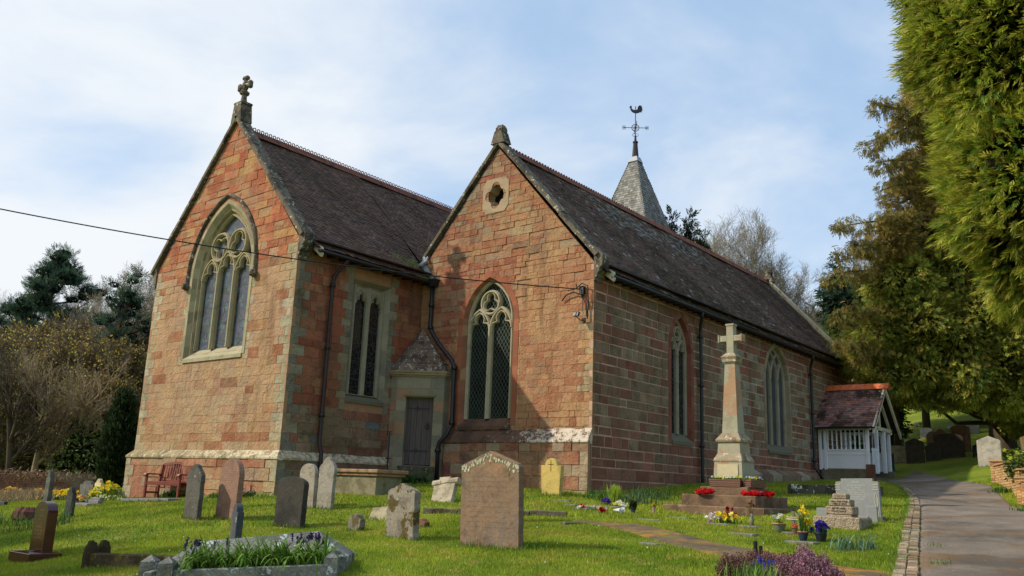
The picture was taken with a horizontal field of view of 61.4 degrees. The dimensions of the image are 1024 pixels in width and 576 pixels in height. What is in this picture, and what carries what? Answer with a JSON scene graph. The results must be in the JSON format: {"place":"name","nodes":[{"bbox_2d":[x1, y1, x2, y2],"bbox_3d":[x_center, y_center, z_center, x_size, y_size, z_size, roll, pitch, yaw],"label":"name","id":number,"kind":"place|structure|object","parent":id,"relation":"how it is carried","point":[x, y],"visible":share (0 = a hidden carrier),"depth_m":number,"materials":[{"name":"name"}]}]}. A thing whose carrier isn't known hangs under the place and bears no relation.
{"place":"outdoors","nodes":[
{"label":"outdoors","id":0,"kind":"place"},
{"bbox_2d":[0,0,918,323],"label":"sky","id":1,"kind":"structure","parent":0,"point":[113,113],"materials":[{"name":"blue"}]},
{"bbox_2d":[0,405,1021,575],"bbox_3d":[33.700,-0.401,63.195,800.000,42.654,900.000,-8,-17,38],"label":"ground","id":2,"kind":"structure","parent":0,"point":[963,469],"depth_m":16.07,"materials":[{"name":"plant"}]},
{"bbox_2d":[0,292,44,338],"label":"pine tree","id":3,"kind":"object","parent":2,"relation":"on","point":[3,318],"visible":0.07,"depth_m":72.77,"materials":[{"name":"green plant"}]},
{"bbox_2d":[11,507,35,520],"bbox_3d":[-11.204,5.229,19.892,0.741,0.350,0.547,-8,-17,38],"label":"dead flower heap","id":4,"kind":"object","parent":2,"relation":"on","point":[26,511],"visible":0.55,"depth_m":19.68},
{"bbox_2d":[0,397,48,471],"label":"scrub tree","id":5,"kind":"object","parent":2,"relation":"on","point":[2,449],"visible":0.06,"depth_m":39.57,"materials":[{"name":"brown plant"}]},
{"bbox_2d":[0,365,53,471],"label":"scrub tree","id":6,"kind":"object","parent":2,"relation":"on","point":[15,462],"visible":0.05,"depth_m":39.95,"materials":[{"name":"brown plant"}]},
{"bbox_2d":[0,328,54,362],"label":"scrub tree","id":7,"kind":"object","parent":2,"relation":"on","point":[17,346],"visible":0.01,"depth_m":46.11,"materials":[{"name":"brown plant"}]},
{"bbox_2d":[8,501,61,562],"bbox_3d":[-7.501,3.889,13.672,0.720,1.000,0.500,-8,-17,38],"label":"granite headstone","id":8,"kind":"object","parent":2,"relation":"on","point":[43,531],"visible":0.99,"depth_m":13.60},
{"bbox_2d":[0,358,69,470],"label":"scrub tree","id":9,"kind":"object","parent":2,"relation":"on","point":[16,467],"visible":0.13,"depth_m":39.96,"materials":[{"name":"brown plant"}]},
{"bbox_2d":[0,344,71,470],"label":"woodland tree","id":10,"kind":"object","parent":2,"relation":"on","point":[10,411],"visible":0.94,"depth_m":35.76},
{"bbox_2d":[0,484,85,501],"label":"dead grass","id":11,"kind":"structure","parent":2,"relation":"on","point":[10,495],"depth_m":28.94,"materials":[{"name":"brown plant"}]},
{"bbox_2d":[6,311,80,333],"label":"scrub tree","id":12,"kind":"object","parent":2,"relation":"on","point":[75,325],"visible":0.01,"depth_m":58.85,"materials":[{"name":"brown plant"}]},
{"bbox_2d":[2,504,91,533],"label":"daffodil leaves","id":13,"kind":"object","parent":2,"relation":"on","point":[64,519],"visible":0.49,"depth_m":18.09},
{"bbox_2d":[43,470,54,500],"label":"headstone","id":14,"kind":"object","parent":2,"relation":"on","point":[49,485],"visible":0.68,"depth_m":24.00,"materials":[{"name":"stone"}]},
{"bbox_2d":[5,344,98,471],"bbox_3d":[-19.609,5.735,36.173,3.711,6.618,2.844,11,-16,-33],"label":"woodland tree","id":15,"kind":"object","parent":2,"relation":"on","point":[38,461],"visible":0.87,"depth_m":36.28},
{"bbox_2d":[0,241,112,334],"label":"pine tree","id":16,"kind":"object","parent":2,"relation":"on","point":[44,286],"visible":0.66,"depth_m":68.00,"materials":[{"name":"green plant"}]},
{"bbox_2d":[0,471,123,494],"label":"churchyard wall","id":17,"kind":"structure","parent":2,"relation":"on","point":[34,482],"depth_m":34.65,"materials":[{"name":"stone"}]},
{"bbox_2d":[1,467,98,481],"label":"dry creeper","id":18,"kind":"object","parent":17,"relation":"on","point":[33,470],"visible":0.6,"depth_m":34.64,"materials":[{"name":"brown plant"}]},
{"bbox_2d":[19,389,113,465],"bbox_3d":[-20.281,6.850,39.828,5.981,5.523,3.874,-10,-17,41],"label":"scrub tree","id":19,"kind":"object","parent":2,"relation":"on","point":[104,414],"visible":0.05,"depth_m":38.76,"materials":[{"name":"brown plant"}]},
{"bbox_2d":[65,487,76,516],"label":"headstone","id":20,"kind":"object","parent":2,"relation":"on","point":[71,497],"visible":0.72,"depth_m":20.05,"materials":[{"name":"stone"}]},
{"bbox_2d":[0,328,143,366],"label":"scrub tree","id":21,"kind":"object","parent":2,"relation":"on","point":[29,346],"visible":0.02,"depth_m":42.99,"materials":[{"name":"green plant"}]},
{"bbox_2d":[0,310,145,350],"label":"scrub tree","id":22,"kind":"object","parent":2,"relation":"on","point":[42,327],"visible":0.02,"depth_m":54.66,"materials":[{"name":"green plant"}]},
{"bbox_2d":[16,326,130,345],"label":"scrub tree","id":23,"kind":"object","parent":2,"relation":"on","point":[54,332],"depth_m":51.89,"materials":[{"name":"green plant"}]},
{"bbox_2d":[44,417,103,473],"bbox_3d":[-18.582,6.772,36.664,2.996,2.873,1.904,-2,-14,16],"label":"leafy bush","id":24,"kind":"object","parent":2,"relation":"on","point":[79,455],"visible":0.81,"depth_m":36.14,"materials":[{"name":"green plant"}]},
{"bbox_2d":[0,340,148,469],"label":"scrub tree","id":25,"kind":"object","parent":2,"relation":"on","point":[140,381],"visible":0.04,"depth_m":42.06,"materials":[{"name":"brown plant"}]},
{"bbox_2d":[4,318,144,369],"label":"scrub tree","id":26,"kind":"object","parent":2,"relation":"on","point":[78,336],"visible":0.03,"depth_m":47.08,"materials":[{"name":"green plant"}]},
{"bbox_2d":[4,329,147,471],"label":"scrub tree","id":27,"kind":"object","parent":2,"relation":"on","point":[91,357],"visible":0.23,"depth_m":41.90,"materials":[{"name":"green plant"}]},
{"bbox_2d":[13,370,141,469],"bbox_3d":[-19.610,6.799,40.372,4.950,5.937,5.226,-6,-16,32],"label":"scrub tree","id":28,"kind":"object","parent":2,"relation":"on","point":[118,384],"visible":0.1,"depth_m":39.59,"materials":[{"name":"brown plant"}]},
{"bbox_2d":[39,348,133,465],"bbox_3d":[-18.435,5.827,36.553,4.672,6.625,3.656,-8,-17,38],"label":"woodland tree","id":29,"kind":"object","parent":2,"relation":"on","point":[92,413],"visible":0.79,"depth_m":36.61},
{"bbox_2d":[79,481,94,496],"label":"headstone","id":30,"kind":"object","parent":2,"relation":"on","point":[86,487],"visible":0.45,"depth_m":29.99,"materials":[{"name":"grey stone"}]},
{"bbox_2d":[60,279,119,324],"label":"birch tree","id":31,"kind":"object","parent":2,"relation":"on","point":[85,305],"visible":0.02,"depth_m":82.19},
{"bbox_2d":[47,261,155,351],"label":"budding tree","id":32,"kind":"object","parent":2,"relation":"on","point":[150,294],"visible":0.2,"depth_m":58.97,"materials":[{"name":"brown plant"}]},
{"bbox_2d":[60,293,144,335],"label":"budding tree","id":33,"kind":"object","parent":2,"relation":"on","point":[81,315],"visible":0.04,"depth_m":65.44,"materials":[{"name":"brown plant"}]},
{"bbox_2d":[85,482,121,498],"bbox_3d":[-12.397,6.265,26.588,1.378,0.579,1.179,-2,-14,19],"label":"spurge plant","id":34,"kind":"object","parent":2,"relation":"on","point":[113,492],"visible":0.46,"depth_m":26.40,"materials":[{"name":"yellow plant"}]},
{"bbox_2d":[98,480,121,495],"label":"daffodils","id":35,"kind":"object","parent":2,"relation":"on","point":[109,486],"visible":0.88,"depth_m":26.19,"materials":[{"name":"yellow plant"}]},
{"bbox_2d":[73,312,149,367],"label":"scrub tree","id":36,"kind":"object","parent":2,"relation":"on","point":[85,324],"visible":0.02,"depth_m":57.87,"materials":[{"name":"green plant"}]},
{"bbox_2d":[93,494,135,500],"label":"primroses","id":37,"kind":"object","parent":2,"relation":"on","point":[111,497],"visible":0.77,"depth_m":25.15,"materials":[{"name":"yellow plant"}]},
{"bbox_2d":[93,385,139,487],"bbox_3d":[-15.359,6.099,33.804,1.749,4.591,1.691,-1,-14,15],"label":"columnar cypress","id":38,"kind":"object","parent":2,"relation":"on","point":[123,415],"visible":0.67,"depth_m":33.41,"materials":[{"name":"green plant"}]},
{"bbox_2d":[88,263,151,366],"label":"pine tree","id":39,"kind":"object","parent":2,"relation":"on","point":[131,300],"visible":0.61,"depth_m":46.38,"materials":[{"name":"green plant"}]},
{"bbox_2d":[81,540,175,568],"bbox_3d":[-4.699,3.820,11.913,2.134,0.580,1.200,-3,-14,20],"label":"mossy kerbed grave","id":40,"kind":"object","parent":2,"relation":"on","point":[95,554],"visible":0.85,"depth_m":11.64,"materials":[{"name":"stone"}]},
{"bbox_2d":[120,498,180,501],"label":"paving slabs","id":41,"kind":"structure","parent":2,"relation":"on","point":[148,499],"depth_m":23.12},
{"bbox_2d":[143,462,186,497],"bbox_3d":[-9.627,5.390,24.272,1.330,1.020,0.694,-4,-14,24],"label":"bench","id":42,"kind":"object","parent":2,"relation":"on","point":[170,482],"visible":0.82,"depth_m":24.44,"materials":[{"name":"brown wood"}]},
{"bbox_2d":[153,489,185,497],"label":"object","id":43,"kind":"object","parent":2,"relation":"on","point":[171,494],"visible":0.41,"depth_m":24.29,"materials":[{"name":"green plant"}]},
{"bbox_2d":[183,464,205,520],"bbox_3d":[-6.315,4.114,17.143,0.530,1.216,0.090,-8,-17,38],"label":"headstone","id":44,"kind":"object","parent":2,"relation":"on","point":[196,476],"visible":0.8,"depth_m":17.08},
{"bbox_2d":[215,459,244,518],"bbox_3d":[-5.610,4.066,17.155,0.696,1.322,0.123,-8,-17,38],"label":"headstone","id":45,"kind":"object","parent":2,"relation":"on","point":[231,484],"visible":0.91,"depth_m":17.09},
{"bbox_2d":[229,503,243,538],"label":"headstone","id":46,"kind":"object","parent":2,"relation":"on","point":[237,519],"visible":0.66,"depth_m":12.97,"materials":[{"name":"stone"}]},
{"bbox_2d":[138,531,354,575],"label":"kerbed grave","id":47,"kind":"object","parent":2,"relation":"on","point":[332,565],"visible":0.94,"depth_m":10.10,"materials":[{"name":"grey stone"}]},
{"bbox_2d":[162,526,350,574],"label":"hyacinth bed","id":48,"kind":"object","parent":47,"relation":"on","point":[267,556],"visible":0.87,"depth_m":10.23,"materials":[{"name":"green plant"}]},
{"bbox_2d":[273,477,308,528],"bbox_3d":[-4.133,4.073,16.125,0.826,1.070,0.110,-8,-17,38],"label":"headstone","id":49,"kind":"object","parent":2,"relation":"on","point":[291,501],"visible":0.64,"depth_m":16.05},
{"bbox_2d":[300,464,317,507],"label":"headstone","id":50,"kind":"object","parent":2,"relation":"on","point":[309,473],"visible":0.54,"depth_m":18.42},
{"bbox_2d":[316,457,337,509],"bbox_3d":[-3.889,4.165,18.120,0.506,1.214,0.080,-8,-17,38],"label":"headstone","id":51,"kind":"object","parent":2,"relation":"on","point":[328,469],"visible":0.82,"depth_m":18.08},
{"bbox_2d":[348,513,365,530],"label":"headstone","id":52,"kind":"object","parent":2,"relation":"on","point":[356,521],"visible":0.63,"depth_m":15.00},
{"bbox_2d":[335,469,408,495],"bbox_3d":[-3.594,4.851,21.199,1.900,0.760,1.040,-8,-17,38],"label":"chest tomb","id":53,"kind":"object","parent":2,"relation":"on","point":[374,482],"visible":0.69,"depth_m":20.73,"materials":[{"name":"stone"}]},
{"bbox_2d":[368,506,386,519],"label":"headstone","id":54,"kind":"object","parent":2,"relation":"on","point":[379,512],"visible":0.33,"depth_m":16.61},
{"bbox_2d":[385,483,420,540],"bbox_3d":[-1.723,3.588,13.607,0.633,0.990,0.133,-8,-17,38],"label":"headstone","id":55,"kind":"object","parent":2,"relation":"on","point":[403,510],"visible":0.89,"depth_m":13.54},
{"bbox_2d":[401,475,437,484],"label":"step weeds","id":56,"kind":"object","parent":2,"relation":"on","point":[413,480],"visible":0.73,"depth_m":23.60,"materials":[{"name":"green plant"}]},
{"bbox_2d":[431,477,460,502],"bbox_3d":[-1.470,4.430,18.677,0.677,0.690,0.376,-5,-15,28],"label":"leaning scroll","id":57,"kind":"object","parent":2,"relation":"on","point":[445,489],"visible":0.86,"depth_m":18.63,"materials":[{"name":"stone"}]},
{"bbox_2d":[460,451,523,549],"bbox_3d":[-0.303,3.177,12.691,1.147,1.533,0.142,-8,-17,38],"label":"headstone","id":58,"kind":"object","parent":2,"relation":"on","point":[492,496],"visible":0.98,"depth_m":12.62,"materials":[{"name":"stone"}]},
{"bbox_2d":[423,508,567,516],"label":"kerb","id":59,"kind":"structure","parent":2,"relation":"on","point":[527,513],"depth_m":16.55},
{"bbox_2d":[121,75,901,497],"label":"church","id":60,"kind":"structure","parent":2,"relation":"on","point":[269,373],"depth_m":25.36,"materials":[{"name":"stone"}]},
{"bbox_2d":[180,193,257,362],"bbox_3d":[-8.597,-0.379,25.634,3.749,5.105,0.523,-8,-17,38],"label":"window","id":61,"kind":"structure","parent":60,"relation":"in","point":[217,311],"depth_m":25.90,"materials":[{"name":"stone"}]},
{"bbox_2d":[344,278,390,406],"bbox_3d":[-4.244,1.602,25.075,0.290,3.550,1.460,-8,-17,38],"label":"window","id":62,"kind":"structure","parent":60,"relation":"in","point":[367,352],"depth_m":25.20,"materials":[{"name":"stone"}]},
{"bbox_2d":[404,398,433,464],"bbox_3d":[-2.723,4.184,25.221,0.812,1.940,0.112,2,-13,2],"label":"door","id":63,"kind":"structure","parent":60,"relation":"in","point":[417,451],"depth_m":25.19,"materials":[{"name":"grey wood"}]},
{"bbox_2d":[454,271,518,429],"bbox_3d":[-0.654,1.771,24.964,2.300,4.630,0.330,-8,-17,38],"label":"window","id":64,"kind":"structure","parent":60,"relation":"in","point":[488,327],"depth_m":25.06,"materials":[{"name":"stone"}]},
{"bbox_2d":[668,312,694,445],"bbox_3d":[5.064,2.716,26.281,0.310,4.080,1.600,-8,-17,38],"label":"window","id":65,"kind":"structure","parent":60,"relation":"in","point":[680,354],"depth_m":26.45,"materials":[{"name":"glass"}]},
{"bbox_2d":[764,344,792,455],"bbox_3d":[9.776,4.073,32.036,0.310,4.150,2.520,-8,-17,38],"label":"window","id":66,"kind":"structure","parent":60,"relation":"in","point":[777,388],"depth_m":32.35,"materials":[{"name":"glass"}]},
{"bbox_2d":[66,433,989,575],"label":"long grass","id":67,"kind":"structure","parent":2,"relation":"on","point":[906,508],"depth_m":15.22,"materials":[{"name":"green plant"}]},
{"bbox_2d":[541,458,563,495],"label":"headstone","id":68,"kind":"object","parent":2,"relation":"on","point":[552,473],"visible":0.75,"depth_m":21.05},
{"bbox_2d":[572,484,610,499],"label":"daffodil leaves","id":69,"kind":"object","parent":2,"relation":"on","point":[600,495],"visible":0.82,"depth_m":20.59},
{"bbox_2d":[604,483,621,501],"bbox_3d":[2.402,4.857,20.457,0.445,0.465,0.487,-2,-14,17],"label":"golden shrub","id":70,"kind":"object","parent":2,"relation":"on","point":[613,496],"visible":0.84,"depth_m":20.34,"materials":[{"name":"green plant"}]},
{"bbox_2d":[609,484,669,504],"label":"daffodil leaves","id":71,"kind":"object","parent":2,"relation":"on","point":[637,496],"visible":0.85,"depth_m":20.33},
{"bbox_2d":[629,483,678,500],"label":"daffodil leaves","id":72,"kind":"object","parent":2,"relation":"on","point":[654,493],"visible":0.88,"depth_m":21.39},
{"bbox_2d":[665,205,684,234],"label":"cypress tree","id":73,"kind":"object","parent":2,"relation":"on","point":[672,226],"visible":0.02,"depth_m":45.87,"materials":[{"name":"green plant"}]},
{"bbox_2d":[680,208,705,245],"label":"cypress tree","id":74,"kind":"object","parent":2,"relation":"on","point":[688,234],"visible":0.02,"depth_m":45.73,"materials":[{"name":"green plant"}]},
{"bbox_2d":[704,506,746,523],"bbox_3d":[3.854,4.097,15.476,0.766,0.363,0.553,-8,-17,38],"label":"bouquet","id":75,"kind":"object","parent":2,"relation":"on","point":[725,517],"visible":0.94,"depth_m":15.45,"materials":[{"name":"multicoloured plant"}]},
{"bbox_2d":[663,323,798,516],"bbox_3d":[5.089,3.380,19.821,2.380,5.180,2.380,-8,-17,38],"label":"war memorial","id":76,"kind":"object","parent":2,"relation":"on","point":[733,458],"visible":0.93,"depth_m":19.45,"materials":[{"name":"stone"}]},
{"bbox_2d":[709,475,743,486],"bbox_3d":[4.769,4.292,19.190,0.814,0.251,0.270,-8,-17,38],"label":"trough planter","id":77,"kind":"object","parent":76,"relation":"on","point":[719,481],"visible":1,"depth_m":19.10,"materials":[{"name":"brown wood"}]},
{"bbox_2d":[742,476,766,487],"bbox_3d":[5.407,4.314,19.195,0.227,0.257,0.877,-8,-17,38],"label":"trough planter","id":78,"kind":"object","parent":76,"relation":"on","point":[752,482],"visible":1,"depth_m":18.99,"materials":[{"name":"brown wood"}]},
{"bbox_2d":[691,204,794,295],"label":"bare tree","id":79,"kind":"object","parent":2,"relation":"on","point":[719,246],"visible":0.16,"depth_m":56.19,"materials":[{"name":"brown plant"}]},
{"bbox_2d":[712,556,791,575],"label":"grape hyacinths","id":80,"kind":"object","parent":2,"relation":"on","point":[755,567],"visible":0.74,"depth_m":9.66,"materials":[{"name":"purple plant"}]},
{"bbox_2d":[708,208,822,329],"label":"bare tree","id":81,"kind":"object","parent":2,"relation":"on","point":[778,284],"visible":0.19,"depth_m":54.08,"materials":[{"name":"brown plant"}]},
{"bbox_2d":[723,229,829,330],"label":"bare tree","id":82,"kind":"object","parent":2,"relation":"on","point":[798,283],"visible":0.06,"depth_m":57.87,"materials":[{"name":"brown plant"}]},
{"bbox_2d":[771,513,786,532],"bbox_3d":[4.477,3.939,14.469,0.244,0.322,0.257,1,-13,4],"label":"flower pot","id":83,"kind":"object","parent":2,"relation":"on","point":[778,526],"visible":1,"depth_m":14.39,"materials":[{"name":"green ceramic"}]},
{"bbox_2d":[715,542,858,575],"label":"heather","id":84,"kind":"object","parent":2,"relation":"on","point":[803,563],"visible":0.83,"depth_m":9.65,"materials":[{"name":"purple plant"}]},
{"bbox_2d":[792,504,810,540],"bbox_3d":[4.582,3.716,13.678,0.361,0.582,0.273,-8,-17,38],"label":"flower pot","id":85,"kind":"object","parent":2,"relation":"on","point":[804,522],"visible":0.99,"depth_m":13.61,"materials":[{"name":"yellow plant"}]},
{"bbox_2d":[810,519,830,541],"bbox_3d":[4.852,3.800,13.499,0.261,0.349,0.315,6,-14,-18],"label":"flower pot","id":86,"kind":"object","parent":2,"relation":"on","point":[821,533],"visible":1,"depth_m":13.45,"materials":[{"name":"purple plant"}]},
{"bbox_2d":[789,261,861,331],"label":"bare tree","id":87,"kind":"object","parent":2,"relation":"on","point":[813,303],"visible":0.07,"depth_m":56.56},
{"bbox_2d":[787,484,883,495],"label":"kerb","id":88,"kind":"structure","parent":2,"relation":"on","point":[814,489],"depth_m":22.84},
{"bbox_2d":[819,529,863,551],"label":"daffodil leaves","id":89,"kind":"object","parent":2,"relation":"on","point":[848,543],"visible":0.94,"depth_m":12.59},
{"bbox_2d":[813,493,871,529],"bbox_3d":[5.772,3.934,15.076,0.800,0.660,0.670,-8,-17,38],"label":"stepped monument","id":90,"kind":"object","parent":2,"relation":"on","point":[842,511],"visible":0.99,"depth_m":14.91,"materials":[{"name":"stone"}]},
{"bbox_2d":[812,226,884,332],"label":"bare tree","id":91,"kind":"object","parent":2,"relation":"on","point":[858,261],"visible":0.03,"depth_m":63.71,"materials":[{"name":"brown plant"}]},
{"bbox_2d":[821,278,879,448],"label":"fir tree","id":92,"kind":"object","parent":2,"relation":"on","point":[838,333],"depth_m":49.37,"materials":[{"name":"green plant"}]},
{"bbox_2d":[816,478,885,522],"bbox_3d":[6.279,4.027,15.989,1.081,0.998,0.665,-8,-17,38],"label":"headstone","id":93,"kind":"object","parent":2,"relation":"on","point":[864,494],"visible":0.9,"depth_m":16.00,"materials":[{"name":"grey stone"}]},
{"bbox_2d":[808,248,913,452],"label":"spruce tree","id":94,"kind":"object","parent":2,"relation":"on","point":[831,298],"visible":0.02,"depth_m":50.55,"materials":[{"name":"green plant"}]},
{"bbox_2d":[849,530,880,550],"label":"daffodil leaves","id":95,"kind":"object","parent":2,"relation":"on","point":[868,545],"visible":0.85,"depth_m":12.64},
{"bbox_2d":[845,322,903,445],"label":"fir tree","id":96,"kind":"object","parent":2,"relation":"on","point":[897,441],"visible":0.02,"depth_m":42.42,"materials":[{"name":"green plant"}]},
{"bbox_2d":[821,323,930,427],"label":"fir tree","id":97,"kind":"object","parent":2,"relation":"on","point":[926,423],"depth_m":59.16,"materials":[{"name":"green plant"}]},
{"bbox_2d":[891,445,905,463],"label":"headstone","id":98,"kind":"object","parent":2,"relation":"on","point":[899,452],"visible":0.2,"depth_m":39.62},
{"bbox_2d":[892,485,920,575],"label":"path edging","id":99,"kind":"object","parent":2,"relation":"on","point":[911,547],"visible":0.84,"depth_m":12.84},
{"bbox_2d":[905,438,924,463],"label":"headstone","id":100,"kind":"object","parent":2,"relation":"on","point":[915,450],"visible":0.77,"depth_m":38.56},
{"bbox_2d":[817,81,1023,448],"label":"yew tree","id":101,"kind":"object","parent":2,"relation":"on","point":[937,340],"visible":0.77,"depth_m":35.04,"materials":[{"name":"green plant"}]},
{"bbox_2d":[924,442,941,461],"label":"headstone","id":102,"kind":"object","parent":2,"relation":"on","point":[933,451],"visible":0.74,"depth_m":38.55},
{"bbox_2d":[933,433,964,458],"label":"headstone","id":103,"kind":"object","parent":2,"relation":"on","point":[952,445],"visible":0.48,"depth_m":38.97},
{"bbox_2d":[884,0,1023,335],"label":"golden conifer","id":104,"kind":"object","parent":2,"relation":"on","point":[961,62],"visible":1,"depth_m":10.30,"materials":[{"name":"green plant"}]},
{"bbox_2d":[950,425,971,451],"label":"headstone","id":105,"kind":"object","parent":2,"relation":"on","point":[963,431],"visible":0.46,"depth_m":41.41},
{"bbox_2d":[976,436,1001,466],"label":"headstone","id":106,"kind":"object","parent":2,"relation":"on","point":[989,448],"visible":0.7,"depth_m":33.07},
{"bbox_2d":[988,460,1023,504],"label":"brick wall","id":107,"kind":"structure","parent":2,"relation":"on","point":[998,475],"depth_m":25.59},
{"bbox_2d":[1002,445,1023,482],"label":"spurge shrub","id":108,"kind":"object","parent":2,"relation":"on","point":[1015,460],"visible":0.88,"depth_m":24.07,"materials":[{"name":"green plant"}]},
{"bbox_2d":[574,520,892,575],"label":"old path","id":109,"kind":"structure","parent":0,"point":[671,537],"depth_m":13.10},
{"bbox_2d":[881,471,1023,575],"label":"path","id":110,"kind":"structure","parent":0,"point":[991,533],"depth_m":14.29,"materials":[{"name":"asphalt"}]},
{"bbox_3d":[-13.295,1.556,19.149,1.000,8.506,0.277,-8,-17,38],"label":"cable pole","id":111,"kind":"object","parent":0,"visible":0},
{"bbox_2d":[0,208,579,289],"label":"overhead cable","id":112,"kind":"object","parent":111,"relation":"attached to","point":[285,257],"visible":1,"depth_m":21.45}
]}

